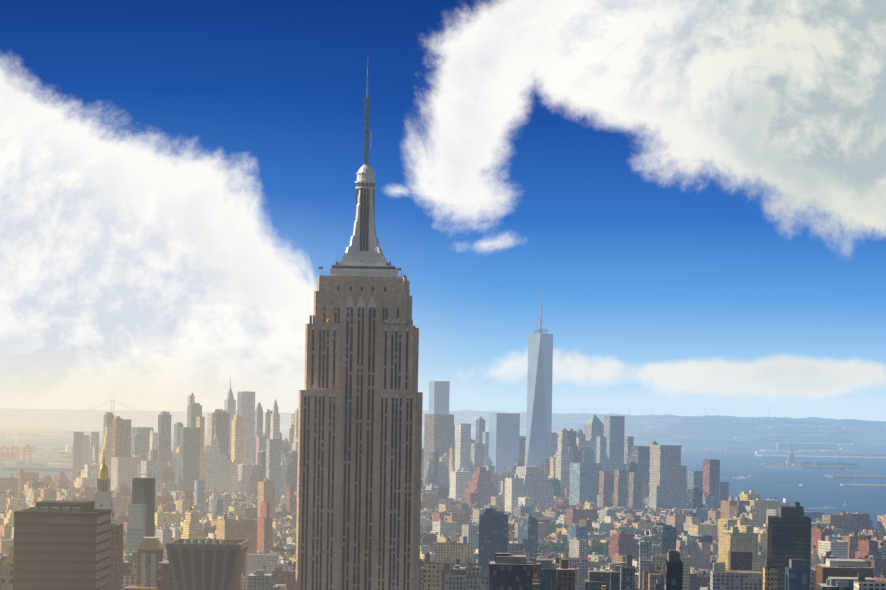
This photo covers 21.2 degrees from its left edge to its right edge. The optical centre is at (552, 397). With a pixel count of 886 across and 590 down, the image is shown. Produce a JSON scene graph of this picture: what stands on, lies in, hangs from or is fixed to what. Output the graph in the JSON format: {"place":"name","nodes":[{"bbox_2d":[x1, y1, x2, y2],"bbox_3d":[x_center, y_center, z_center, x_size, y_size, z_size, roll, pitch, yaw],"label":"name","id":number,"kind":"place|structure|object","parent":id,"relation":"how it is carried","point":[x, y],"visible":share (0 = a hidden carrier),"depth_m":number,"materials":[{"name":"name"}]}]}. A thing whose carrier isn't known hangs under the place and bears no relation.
{"place":"outdoors","nodes":[
{"label":"outdoors","id":0,"kind":"place"},
{"bbox_2d":[0,408,885,528],"bbox_3d":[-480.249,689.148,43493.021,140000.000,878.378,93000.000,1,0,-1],"label":"water","id":1,"kind":"structure","parent":0,"point":[818,490],"depth_m":9294.95,"materials":[{"name":"blue liquid"}]},
{"bbox_2d":[0,407,885,560],"bbox_3d":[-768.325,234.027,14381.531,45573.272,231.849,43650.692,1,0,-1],"label":"land terrain","id":2,"kind":"structure","parent":0,"point":[872,437],"depth_m":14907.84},
{"bbox_2d":[0,400,186,421],"bbox_3d":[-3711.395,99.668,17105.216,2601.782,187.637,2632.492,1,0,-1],"label":"suspension bridge","id":3,"kind":"structure","parent":2,"relation":"on","point":[98,419],"depth_m":17397.58,"materials":[{"name":"grey metal"}]},
{"bbox_2d":[295,67,422,589],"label":"skyscraper","id":4,"kind":"structure","parent":2,"relation":"on","point":[359,462],"depth_m":1256.68,"materials":[{"name":"stone"}]},
{"bbox_2d":[2,284,873,589],"bbox_3d":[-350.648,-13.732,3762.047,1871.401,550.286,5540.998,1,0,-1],"label":"skyscrapers","id":5,"kind":"structure","parent":2,"relation":"on","point":[58,544],"depth_m":5025.62,"materials":[{"name":"grey glass"}]},
{"bbox_2d":[0,393,885,589],"bbox_3d":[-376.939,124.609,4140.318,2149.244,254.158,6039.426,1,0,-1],"label":"city buildings","id":6,"kind":"structure","parent":2,"relation":"on","point":[699,528],"depth_m":3990.78,"materials":[{"name":"beige concrete"}]},
{"bbox_2d":[123,461,858,569],"bbox_3d":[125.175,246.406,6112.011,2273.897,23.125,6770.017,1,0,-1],"label":"tree foliage","id":7,"kind":"object","parent":2,"relation":"on","point":[562,546],"visible":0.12,"depth_m":3874.91,"materials":[{"name":"green plant"}]},
{"bbox_2d":[754,444,802,465],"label":"statue of liberty","id":8,"kind":"object","parent":2,"relation":"on","point":[791,461],"visible":1,"depth_m":9431.28,"materials":[{"name":"teal metal"}]},
{"bbox_2d":[0,0,885,420],"label":"sky","id":9,"kind":"structure","parent":0,"point":[693,191],"materials":[{"name":"blue"}]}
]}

